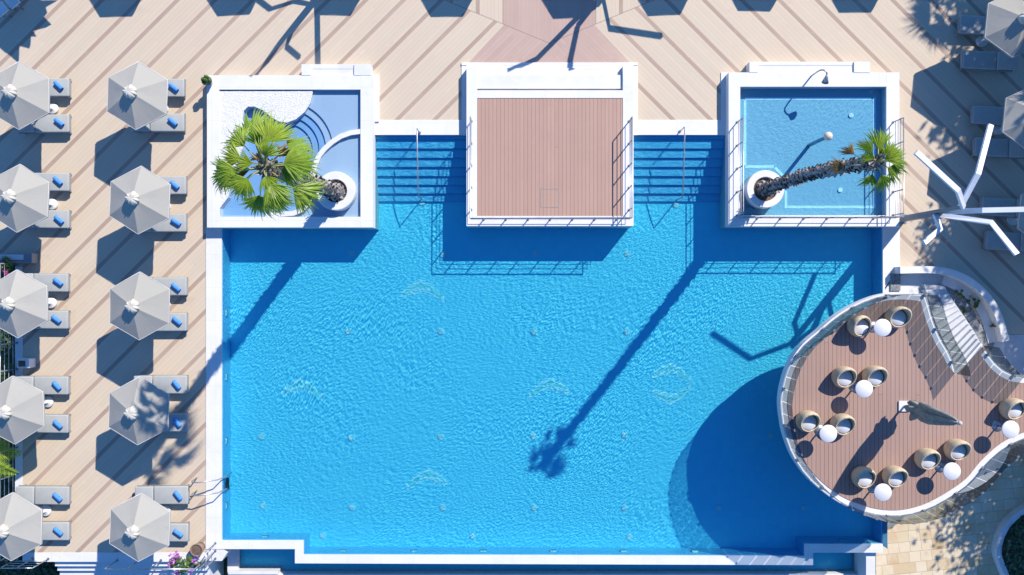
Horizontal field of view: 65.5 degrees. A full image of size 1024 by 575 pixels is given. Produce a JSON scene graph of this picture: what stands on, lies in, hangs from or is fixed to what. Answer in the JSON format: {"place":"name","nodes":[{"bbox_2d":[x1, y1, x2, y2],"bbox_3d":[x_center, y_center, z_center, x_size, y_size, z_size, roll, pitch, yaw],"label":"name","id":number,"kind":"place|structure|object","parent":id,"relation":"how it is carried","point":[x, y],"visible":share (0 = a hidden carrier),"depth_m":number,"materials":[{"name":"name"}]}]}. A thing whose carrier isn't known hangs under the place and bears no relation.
{"place":"outdoors","nodes":[
{"label":"outdoors","id":0,"kind":"place"},
{"bbox_2d":[17,358,35,367],"bbox_3d":[-18.303,2.850,30.027,0.440,0.451,0.340,0,90,0],"label":"planter box","id":1,"kind":"object","parent":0,"point":[26,363],"visible":1,"depth_m":29.81,"materials":[{"name":"white paint"}]},
{"bbox_2d":[0,268,226,574],"bbox_3d":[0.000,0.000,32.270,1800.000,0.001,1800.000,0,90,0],"label":"ground","id":2,"kind":"structure","parent":0,"point":[225,558],"depth_m":32.27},
{"bbox_2d":[0,437,21,477],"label":"date palm","id":3,"kind":"object","parent":2,"relation":"on","point":[3,443],"visible":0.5,"depth_m":28.94,"materials":[{"name":"green plant"}]},
{"bbox_2d":[0,263,59,574],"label":"undergrowth","id":4,"kind":"object","parent":2,"relation":"on","point":[36,570],"visible":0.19,"depth_m":31.64,"materials":[{"name":"green plant"}]},
{"bbox_2d":[55,559,223,574],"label":"garden stair","id":5,"kind":"object","parent":2,"relation":"on","point":[97,568],"visible":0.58,"depth_m":30.59,"materials":[{"name":"white paint"}]},
{"bbox_2d":[227,549,241,574],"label":"side wall","id":6,"kind":"structure","parent":2,"relation":"on","point":[234,558],"depth_m":31.37,"materials":[{"name":"white paint"}]},
{"bbox_2d":[228,566,875,574],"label":"channel wall","id":7,"kind":"structure","parent":2,"relation":"on","point":[260,570],"depth_m":31.38,"materials":[{"name":"white paint"}]},
{"bbox_2d":[852,553,874,574],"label":"end wall","id":8,"kind":"structure","parent":2,"relation":"on","point":[863,563],"depth_m":30.70,"materials":[{"name":"white paint"}]},
{"bbox_2d":[777,292,1023,516],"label":"round terrace","id":9,"kind":"structure","parent":2,"relation":"on","point":[912,357],"depth_m":27.75,"materials":[{"name":"brown wood"}]},
{"bbox_2d":[796,410,819,431],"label":"tub chair","id":10,"kind":"object","parent":9,"relation":"on","point":[807,420],"visible":1,"depth_m":27.36,"materials":[{"name":"beige wicker"}]},
{"bbox_2d":[814,424,836,442],"bbox_3d":[10.730,4.960,27.379,0.600,0.740,0.600,0,90,0],"label":"round table","id":11,"kind":"object","parent":9,"relation":"on","point":[827,433],"visible":0.97,"depth_m":27.01,"materials":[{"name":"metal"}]},
{"bbox_2d":[830,413,855,434],"bbox_3d":[11.395,4.724,27.372,0.774,0.754,0.774,-5,90,0],"label":"tub chair","id":12,"kind":"object","parent":9,"relation":"on","point":[842,424],"visible":0.93,"depth_m":27.36,"materials":[{"name":"beige wicker"}]},
{"bbox_2d":[831,366,856,387],"bbox_3d":[11.444,3.092,27.372,0.774,0.754,0.774,-5,90,0],"label":"tub chair","id":13,"kind":"object","parent":9,"relation":"on","point":[843,376],"visible":1,"depth_m":27.36,"materials":[{"name":"beige wicker"}]},
{"bbox_2d":[847,315,870,336],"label":"tub chair","id":14,"kind":"object","parent":9,"relation":"on","point":[858,325],"visible":1,"depth_m":27.36,"materials":[{"name":"beige wicker"}]},
{"bbox_2d":[849,380,872,397],"bbox_3d":[11.946,3.439,27.379,0.600,0.740,0.600,0,90,0],"label":"round table","id":15,"kind":"object","parent":9,"relation":"on","point":[863,388],"visible":0.95,"depth_m":27.01,"materials":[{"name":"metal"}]},
{"bbox_2d":[851,466,875,487],"bbox_3d":[12.126,6.550,27.372,0.774,0.754,0.774,-20,90,0],"label":"tub chair","id":16,"kind":"object","parent":9,"relation":"on","point":[863,477],"visible":1,"depth_m":27.36,"materials":[{"name":"beige wicker"}]},
{"bbox_2d":[862,365,887,386],"bbox_3d":[12.501,3.068,27.372,0.774,0.754,0.774,0,90,0],"label":"tub chair","id":17,"kind":"object","parent":9,"relation":"on","point":[875,376],"visible":0.91,"depth_m":27.36,"materials":[{"name":"beige wicker"}]},
{"bbox_2d":[868,482,891,500],"bbox_3d":[12.584,6.953,27.379,0.600,0.740,0.600,0,90,0],"label":"round table","id":18,"kind":"object","parent":9,"relation":"on","point":[882,492],"visible":0.93,"depth_m":27.01,"materials":[{"name":"metal"}]},
{"bbox_2d":[870,319,890,336],"bbox_3d":[12.574,1.364,27.379,0.600,0.740,0.600,0,90,0],"label":"round table","id":19,"kind":"object","parent":9,"relation":"on","point":[881,327],"visible":0.97,"depth_m":27.01,"materials":[{"name":"white paint"}]},
{"bbox_2d":[882,465,907,487],"bbox_3d":[13.197,6.525,27.372,0.774,0.754,0.774,-5,90,0],"label":"tub chair","id":20,"kind":"object","parent":9,"relation":"on","point":[893,476],"visible":1,"depth_m":27.36,"materials":[{"name":"beige wicker"}]},
{"bbox_2d":[884,306,911,327],"bbox_3d":[13.294,1.023,27.372,0.774,0.754,0.774,10,90,0],"label":"tub chair","id":21,"kind":"object","parent":9,"relation":"on","point":[898,316],"visible":0.95,"depth_m":27.36,"materials":[{"name":"beige wicker"}]},
{"bbox_2d":[782,294,1019,524],"bbox_3d":[14.075,3.652,27.255,9.586,1.030,7.457,-33,90,0],"label":"glass railing","id":22,"kind":"object","parent":9,"relation":"on","point":[952,362],"visible":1,"depth_m":26.79,"materials":[{"name":"glass"}]},
{"bbox_2d":[914,448,940,469],"bbox_3d":[14.317,5.917,27.372,0.774,0.754,0.774,-10,90,0],"label":"tub chair","id":23,"kind":"object","parent":9,"relation":"on","point":[927,459],"visible":1,"depth_m":27.36,"materials":[{"name":"beige wicker"}]},
{"bbox_2d":[898,400,961,425],"bbox_3d":[13.661,4.092,25.964,0.718,3.570,0.667,-23,90,0],"label":"folded umbrella","id":24,"kind":"object","parent":9,"relation":"on","point":[923,412],"visible":1,"depth_m":25.84,"materials":[{"name":"grey fabric"}]},
{"bbox_2d":[935,461,960,479],"bbox_3d":[14.927,6.239,27.379,0.600,0.740,0.600,0,90,0],"label":"round table","id":25,"kind":"object","parent":9,"relation":"on","point":[951,471],"visible":0.96,"depth_m":27.01,"materials":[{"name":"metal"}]},
{"bbox_2d":[943,439,971,460],"bbox_3d":[15.339,5.600,27.372,0.774,0.754,0.774,0,90,0],"label":"tub chair","id":26,"kind":"object","parent":9,"relation":"on","point":[956,449],"visible":1,"depth_m":27.36,"materials":[{"name":"beige wicker"}]},
{"bbox_2d":[992,420,1019,437],"bbox_3d":[16.918,4.815,27.379,0.600,0.740,0.600,0,90,0],"label":"round table","id":27,"kind":"object","parent":9,"relation":"on","point":[1010,429],"visible":1,"depth_m":27.01,"materials":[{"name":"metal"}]},
{"bbox_2d":[999,398,1023,419],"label":"tub chair","id":28,"kind":"object","parent":9,"relation":"on","point":[1011,408],"visible":1,"depth_m":27.36,"materials":[{"name":"beige wicker"}]},
{"bbox_2d":[0,0,1023,551],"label":"pool deck","id":29,"kind":"structure","parent":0,"point":[684,54],"depth_m":30.27,"materials":[{"name":"wood"}]},
{"bbox_2d":[15,267,22,492],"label":"garden kerb","id":30,"kind":"structure","parent":29,"relation":"on","point":[19,459],"depth_m":30.25,"materials":[{"name":"white paint"}]},
{"bbox_2d":[0,263,17,560],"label":"garden railing","id":31,"kind":"object","parent":30,"relation":"on","point":[8,343],"visible":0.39,"depth_m":29.49,"materials":[{"name":"metal"}]},
{"bbox_2d":[0,253,37,262],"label":"trough","id":32,"kind":"object","parent":29,"relation":"on","point":[23,257],"visible":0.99,"depth_m":29.83,"materials":[{"name":"grey paint"}]},
{"bbox_2d":[0,492,51,560],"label":"parasol","id":33,"kind":"object","parent":29,"relation":"on","point":[21,523],"visible":1,"depth_m":28.00,"materials":[{"name":"fabric"}]},
{"bbox_2d":[0,376,53,444],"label":"parasol","id":34,"kind":"object","parent":29,"relation":"on","point":[23,404],"visible":1,"depth_m":27.99,"materials":[{"name":"fabric"}]},
{"bbox_2d":[0,270,56,337],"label":"parasol","id":35,"kind":"object","parent":29,"relation":"on","point":[26,302],"visible":1,"depth_m":27.99,"materials":[{"name":"fabric"}]},
{"bbox_2d":[0,164,57,232],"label":"parasol","id":36,"kind":"object","parent":29,"relation":"on","point":[26,202],"visible":1,"depth_m":27.98,"materials":[{"name":"fabric"}]},
{"bbox_2d":[0,61,58,129],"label":"parasol","id":37,"kind":"object","parent":29,"relation":"on","point":[24,95],"visible":1,"depth_m":27.98,"materials":[{"name":"fabric"}]},
{"bbox_2d":[14,114,71,133],"bbox_3d":[-17.613,-6.161,30.004,1.975,0.532,0.700,0,90,0],"label":"sun lounger","id":38,"kind":"object","parent":29,"relation":"on","point":[47,124],"visible":0.69,"depth_m":29.89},
{"bbox_2d":[16,376,70,394],"bbox_3d":[-17.650,3.683,30.059,1.997,0.422,0.700,0,90,0],"label":"sun lounger","id":39,"kind":"object","parent":29,"relation":"on","point":[44,384],"visible":0.68,"depth_m":29.89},
{"bbox_2d":[16,484,71,504],"bbox_3d":[-17.624,7.815,30.059,1.997,0.422,0.700,1,90,0],"label":"sun lounger","id":40,"kind":"object","parent":29,"relation":"on","point":[37,494],"visible":0.88,"depth_m":29.89,"materials":[{"name":"fabric"}]},
{"bbox_2d":[25,273,70,291],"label":"sun lounger","id":41,"kind":"object","parent":29,"relation":"on","point":[48,281],"visible":0.56,"depth_m":29.89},
{"bbox_2d":[26,210,71,228],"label":"sun lounger","id":42,"kind":"object","parent":29,"relation":"on","point":[50,222],"visible":0.57,"depth_m":29.89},
{"bbox_2d":[34,414,70,432],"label":"sun lounger","id":43,"kind":"object","parent":29,"relation":"on","point":[64,420],"visible":0.4,"depth_m":29.89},
{"bbox_2d":[35,310,70,328],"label":"sun lounger","id":44,"kind":"object","parent":29,"relation":"on","point":[63,316],"visible":0.49,"depth_m":29.89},
{"bbox_2d":[35,173,71,191],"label":"sun lounger","id":45,"kind":"object","parent":29,"relation":"on","point":[65,178],"visible":0.48,"depth_m":29.89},
{"bbox_2d":[42,520,71,539],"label":"sun lounger","id":46,"kind":"object","parent":29,"relation":"on","point":[49,533],"visible":0.45,"depth_m":29.89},
{"bbox_2d":[50,78,71,98],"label":"sun lounger","id":47,"kind":"object","parent":29,"relation":"on","point":[57,92],"visible":0.31,"depth_m":29.89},
{"bbox_2d":[23,552,204,561],"bbox_3d":[-15.108,10.243,30.464,6.973,0.412,0.351,0,90,0],"label":"landing","id":48,"kind":"object","parent":29,"relation":"attached to","point":[86,556],"visible":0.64,"depth_m":30.26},
{"bbox_2d":[0,557,49,568],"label":"stair railing","id":49,"kind":"object","parent":48,"relation":"on","point":[18,567],"visible":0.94,"depth_m":29.50,"materials":[{"name":"metal"}]},
{"bbox_2d":[104,559,204,569],"bbox_3d":[-13.333,10.361,29.770,3.427,0.976,0.104,0,90,0],"label":"landing railing","id":50,"kind":"object","parent":48,"relation":"on","point":[129,568],"visible":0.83,"depth_m":29.30,"materials":[{"name":"metal"}]},
{"bbox_2d":[107,61,168,129],"bbox_3d":[-13.246,-6.781,28.863,2.111,2.815,2.437,2,90,0],"label":"parasol","id":51,"kind":"object","parent":29,"relation":"on","point":[137,96],"visible":1,"depth_m":27.99,"materials":[{"name":"fabric"}]},
{"bbox_2d":[108,376,169,444],"bbox_3d":[-13.195,4.361,28.863,2.111,2.815,2.437,2,90,0],"label":"parasol","id":52,"kind":"object","parent":29,"relation":"on","point":[139,411],"visible":1,"depth_m":27.99,"materials":[{"name":"fabric"}]},
{"bbox_2d":[109,493,170,561],"bbox_3d":[-13.160,8.483,28.863,2.111,2.815,2.437,2,90,0],"label":"parasol","id":53,"kind":"object","parent":29,"relation":"on","point":[140,527],"visible":1,"depth_m":27.99,"materials":[{"name":"fabric"}]},
{"bbox_2d":[109,166,170,233],"bbox_3d":[-13.160,-3.091,28.863,2.111,2.815,2.437,3,90,0],"label":"parasol","id":54,"kind":"object","parent":29,"relation":"on","point":[140,200],"visible":1,"depth_m":27.99,"materials":[{"name":"fabric"}]},
{"bbox_2d":[110,272,170,339],"bbox_3d":[-13.165,0.654,28.863,2.111,2.815,2.437,0,90,0],"label":"parasol","id":55,"kind":"object","parent":29,"relation":"on","point":[140,304],"visible":1,"depth_m":27.99,"materials":[{"name":"fabric"}]},
{"bbox_2d":[130,114,185,132],"bbox_3d":[-13.286,-6.194,30.004,1.974,0.532,0.700,0,90,0],"label":"sun lounger","id":56,"kind":"object","parent":29,"relation":"on","point":[163,124],"visible":0.69,"depth_m":29.89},
{"bbox_2d":[132,214,187,232],"bbox_3d":[-13.219,-2.428,30.004,1.974,0.532,0.700,0,90,0],"label":"sun lounger","id":57,"kind":"object","parent":29,"relation":"on","point":[168,225],"visible":0.61,"depth_m":29.89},
{"bbox_2d":[134,375,188,393],"bbox_3d":[-13.191,3.650,30.059,1.997,0.422,0.700,0,90,0],"label":"sun lounger","id":58,"kind":"object","parent":29,"relation":"on","point":[164,383],"visible":0.66,"depth_m":29.89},
{"bbox_2d":[135,484,189,503],"bbox_3d":[-13.150,7.806,30.059,1.997,0.422,0.700,0,90,0],"label":"sun lounger","id":59,"kind":"object","parent":29,"relation":"on","point":[161,494],"visible":0.75,"depth_m":29.89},
{"bbox_2d":[150,277,187,295],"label":"sun lounger","id":60,"kind":"object","parent":29,"relation":"on","point":[181,283],"visible":0.41,"depth_m":29.89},
{"bbox_2d":[157,313,187,330],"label":"sun lounger","id":61,"kind":"object","parent":29,"relation":"on","point":[175,326],"visible":0.42,"depth_m":29.89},
{"bbox_2d":[158,176,187,194],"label":"sun lounger","id":62,"kind":"object","parent":29,"relation":"on","point":[181,182],"visible":0.39,"depth_m":29.89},
{"bbox_2d":[165,412,188,431],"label":"sun lounger","id":63,"kind":"object","parent":29,"relation":"on","point":[183,419],"visible":0.37,"depth_m":29.89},
{"bbox_2d":[168,79,185,98],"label":"sun lounger","id":64,"kind":"object","parent":29,"relation":"on","point":[180,84],"visible":0.28,"depth_m":29.89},
{"bbox_2d":[170,521,189,541],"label":"sun lounger","id":65,"kind":"object","parent":29,"relation":"on","point":[183,528],"visible":0.35,"depth_m":29.89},
{"bbox_2d":[190,542,204,556],"bbox_3d":[-11.830,9.845,30.040,0.480,0.420,0.480,0,90,0],"label":"flower pot","id":66,"kind":"object","parent":29,"relation":"on","point":[198,548],"visible":0.98,"depth_m":29.86,"materials":[{"name":"ceramic"}]},
{"bbox_2d":[167,550,201,574],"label":"flowering shrub","id":67,"kind":"object","parent":66,"relation":"in","point":[176,559],"visible":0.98,"depth_m":29.62,"materials":[{"name":"green plant"}]},
{"bbox_2d":[206,120,899,564],"bbox_3d":[1.554,2.088,30.855,26.351,1.230,16.905,0,90,0],"label":"pool coping","id":68,"kind":"object","parent":29,"relation":"on","point":[890,248],"visible":0.66,"depth_m":30.24,"materials":[{"name":"stone"}]},
{"bbox_2d":[191,472,231,495],"bbox_3d":[-11.394,7.472,30.169,1.179,1.401,0.638,0,90,0],"label":"pool ladder","id":69,"kind":"object","parent":68,"relation":"attached to","point":[227,483],"visible":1,"depth_m":29.82,"materials":[{"name":"metal"}]},
{"bbox_2d":[206,549,230,560],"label":"corner block","id":70,"kind":"structure","parent":68,"relation":"on","point":[220,554],"depth_m":30.27,"materials":[{"name":"white paint"}]},
{"bbox_2d":[885,273,1004,365],"bbox_3d":[16.432,1.716,30.422,4.595,0.296,4.973,0,90,0],"label":"stair landing","id":71,"kind":"object","parent":29,"relation":"on","point":[912,282],"visible":0.17,"depth_m":30.27,"materials":[{"name":"white paint"}]},
{"bbox_2d":[890,274,900,290],"bbox_3d":[14.553,-0.203,30.245,0.378,0.050,0.648,0,90,0],"label":"drain grate","id":72,"kind":"object","parent":71,"relation":"on","point":[895,282],"visible":0.86,"depth_m":30.22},
{"bbox_2d":[921,284,979,367],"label":"staircase","id":73,"kind":"structure","parent":71,"relation":"on","point":[962,334],"depth_m":28.84,"materials":[{"name":"grey stone"}]},
{"bbox_2d":[894,266,1008,341],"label":"parapet","id":74,"kind":"structure","parent":71,"relation":"on","point":[987,301],"depth_m":29.77,"materials":[{"name":"white paint"}]},
{"bbox_2d":[942,285,993,352],"bbox_3d":[17.378,1.045,30.212,0.805,0.123,3.292,-31,90,0],"label":"gravel bed","id":75,"kind":"object","parent":71,"relation":"on","point":[972,319],"visible":0.6,"depth_m":30.15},
{"bbox_2d":[940,276,996,342],"bbox_3d":[17.425,0.742,30.290,0.780,0.360,3.176,-38,90,0],"label":"seat ledge","id":76,"kind":"object","parent":71,"relation":"on","point":[982,311],"visible":0.79,"depth_m":30.11,"materials":[{"name":"white paint"}]},
{"bbox_2d":[899,124,1023,255],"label":"light mast","id":77,"kind":"object","parent":29,"relation":"on","point":[947,212],"visible":0.94,"depth_m":26.09,"materials":[{"name":"metal"}]},
{"bbox_2d":[956,15,985,35],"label":"sun lounger","id":78,"kind":"object","parent":29,"relation":"on","point":[971,25],"visible":0.43,"depth_m":29.89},
{"bbox_2d":[969,106,1003,125],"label":"sun lounger","id":79,"kind":"object","parent":29,"relation":"on","point":[983,115],"visible":0.45,"depth_m":29.89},
{"bbox_2d":[959,50,1016,72],"bbox_3d":[17.892,-8.534,30.004,1.974,0.532,0.700,3,90,0],"label":"sun lounger","id":80,"kind":"object","parent":29,"relation":"on","point":[979,60],"visible":0.91,"depth_m":29.89,"materials":[{"name":"fabric"}]},
{"bbox_2d":[971,138,1023,158],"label":"sun lounger","id":81,"kind":"object","parent":29,"relation":"on","point":[999,148],"visible":0.9,"depth_m":29.89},
{"bbox_2d":[978,197,1019,217],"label":"sun lounger","id":82,"kind":"object","parent":29,"relation":"on","point":[985,202],"visible":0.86,"depth_m":29.89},
{"bbox_2d":[976,0,1023,57],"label":"parasol","id":83,"kind":"object","parent":29,"relation":"on","point":[1004,27],"visible":1,"depth_m":27.99,"materials":[{"name":"fabric"}]},
{"bbox_2d":[982,231,1023,251],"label":"sun lounger","id":84,"kind":"object","parent":29,"relation":"on","point":[992,240],"visible":0.91,"depth_m":29.89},
{"bbox_2d":[992,90,1023,148],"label":"parasol","id":85,"kind":"object","parent":29,"relation":"on","point":[1012,127],"visible":0.91,"depth_m":28.07,"materials":[{"name":"fabric"}]},
{"bbox_2d":[1007,193,1023,232],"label":"parasol","id":86,"kind":"object","parent":29,"relation":"on","point":[1019,221],"visible":0.9,"depth_m":28.15,"materials":[{"name":"fabric"}]},
{"bbox_2d":[242,549,851,568],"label":"overflow channel floor","id":87,"kind":"structure","parent":0,"point":[284,558],"depth_m":31.77,"materials":[{"name":"blue tile"}]},
{"bbox_2d":[231,202,870,547],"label":"pool floor","id":88,"kind":"structure","parent":0,"point":[728,321],"depth_m":31.19,"materials":[{"name":"blue tile"}]},
{"bbox_2d":[207,64,378,229],"bbox_3d":[-8.230,-5.311,30.499,6.385,1.382,6.122,0,90,0],"label":"island","id":89,"kind":"object","parent":88,"relation":"on","point":[331,111],"visible":0.69,"depth_m":29.88,"materials":[{"name":"white paint"}]},
{"bbox_2d":[316,172,356,210],"bbox_3d":[-6.547,-3.582,29.757,1.440,0.474,1.440,0,90,0],"label":"round planter","id":90,"kind":"object","parent":89,"relation":"on","point":[350,195],"visible":0.64,"depth_m":29.52,"materials":[{"name":"white paint"}]},
{"bbox_2d":[208,106,345,220],"bbox_3d":[-6.276,-3.114,24.779,3.139,10.358,2.826,31,90,0],"label":"fan palm","id":91,"kind":"object","parent":90,"relation":"in","point":[293,169],"visible":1,"depth_m":20.09,"materials":[{"name":"green plant"}]},
{"bbox_2d":[281,377,323,399],"bbox_3d":[-8.182,3.929,31.183,1.675,0.012,0.788,8,90,0],"label":"dolphin mosaic","id":92,"kind":"object","parent":88,"relation":"on","point":[299,383],"visible":1,"depth_m":31.18,"materials":[{"name":"tile"}]},
{"bbox_2d":[376,136,465,201],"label":"pool steps","id":93,"kind":"structure","parent":88,"relation":"on","point":[441,168],"depth_m":30.79,"materials":[{"name":"blue tile"}]},
{"bbox_2d":[400,278,445,302],"bbox_3d":[-3.446,0.086,31.183,1.780,0.012,0.837,8,90,0],"label":"dolphin mosaic","id":94,"kind":"object","parent":88,"relation":"on","point":[419,285],"visible":1,"depth_m":31.18,"materials":[{"name":"tile"}]},
{"bbox_2d":[406,468,447,489],"bbox_3d":[-3.375,7.466,31.183,1.675,0.012,0.788,-8,90,0],"label":"dolphin mosaic","id":95,"kind":"object","parent":88,"relation":"on","point":[434,477],"visible":1,"depth_m":31.18,"materials":[{"name":"tile"}]},
{"bbox_2d":[528,377,569,399],"bbox_3d":[1.415,3.901,31.183,1.675,0.012,0.788,-8,90,0],"label":"dolphin mosaic","id":96,"kind":"object","parent":88,"relation":"on","point":[554,384],"visible":1,"depth_m":31.18,"materials":[{"name":"tile"}]},
{"bbox_2d":[462,62,637,228],"bbox_3d":[1.431,-5.420,30.505,6.695,1.370,6.234,0,90,0],"label":"stage","id":97,"kind":"object","parent":88,"relation":"on","point":[549,139],"visible":0.98,"depth_m":29.84,"materials":[{"name":"white paint"}]},
{"bbox_2d":[470,116,632,220],"bbox_3d":[1.425,-4.380,29.407,6.014,0.826,3.778,0,90,0],"label":"stage railing","id":98,"kind":"object","parent":97,"relation":"on","point":[630,144],"visible":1,"depth_m":29.24,"materials":[{"name":"metal"}]},
{"bbox_2d":[222,135,881,555],"bbox_3d":[1.527,2.203,30.740,25.097,0.900,15.989,0,90,0],"label":"pool wall lining","id":99,"kind":"object","parent":88,"relation":"on","point":[226,367],"visible":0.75,"depth_m":30.73,"materials":[{"name":"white tile"}]},
{"bbox_2d":[652,384,690,404],"bbox_3d":[6.297,4.230,31.183,1.570,0.012,0.739,-8,90,0],"label":"dolphin mosaic","id":100,"kind":"object","parent":88,"relation":"on","point":[666,397],"visible":1,"depth_m":31.18,"materials":[{"name":"tile"}]},
{"bbox_2d":[652,362,691,382],"bbox_3d":[6.297,3.289,31.183,1.570,0.012,0.739,8,90,0],"label":"dolphin mosaic","id":101,"kind":"object","parent":88,"relation":"on","point":[666,369],"visible":1,"depth_m":31.18,"materials":[{"name":"tile"}]},
{"bbox_2d":[634,136,724,201],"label":"pool steps","id":102,"kind":"structure","parent":88,"relation":"on","point":[658,168],"depth_m":30.79,"materials":[{"name":"blue tile"}]},
{"bbox_2d":[719,62,898,228],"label":"childrens pool","id":103,"kind":"structure","parent":88,"relation":"on","point":[789,112],"depth_m":30.22,"materials":[{"name":"white paint"}]},
{"bbox_2d":[742,170,783,209],"bbox_3d":[9.399,-3.651,29.869,1.400,0.699,1.400,0,90,0],"label":"round planter","id":104,"kind":"object","parent":103,"relation":"on","point":[753,199],"visible":0.79,"depth_m":29.52,"materials":[{"name":"white paint"}]},
{"bbox_2d":[755,126,910,197],"bbox_3d":[9.331,-3.161,24.975,1.766,10.042,1.722,-41,90,0],"label":"fan palm","id":105,"kind":"object","parent":104,"relation":"in","point":[869,161],"visible":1,"depth_m":20.80,"materials":[{"name":"green plant"}]},
{"bbox_2d":[736,117,903,219],"bbox_3d":[11.349,-4.386,29.407,5.948,0.826,3.712,0,90,0],"label":"pool railing","id":106,"kind":"object","parent":103,"relation":"on","point":[825,217],"visible":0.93,"depth_m":29.24,"materials":[{"name":"metal"}]},
{"bbox_2d":[882,516,886,547],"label":"pool end wall","id":107,"kind":"structure","parent":0,"point":[884,531],"depth_m":30.57,"materials":[{"name":"blue tile"}]},
{"bbox_2d":[875,440,1023,574],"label":"sandstone path","id":108,"kind":"structure","parent":0,"point":[958,541],"depth_m":31.87,"materials":[{"name":"stone"}]},
{"bbox_2d":[991,503,1023,574],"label":"bed kerb","id":109,"kind":"structure","parent":108,"relation":"on","point":[1009,519],"depth_m":31.55,"materials":[{"name":"white paint"}]},
{"bbox_2d":[1002,515,1023,574],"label":"bed soil","id":110,"kind":"structure","parent":109,"relation":"in","point":[1005,550],"depth_m":31.62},
{"bbox_2d":[1002,515,1023,574],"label":"ground cover","id":111,"kind":"object","parent":110,"relation":"on","point":[1018,537],"visible":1,"depth_m":31.42,"materials":[{"name":"green plant"}]},
{"bbox_2d":[999,334,1023,374],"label":"side paving","id":112,"kind":"structure","parent":0,"point":[1014,351],"depth_m":30.28,"materials":[{"name":"concrete"}]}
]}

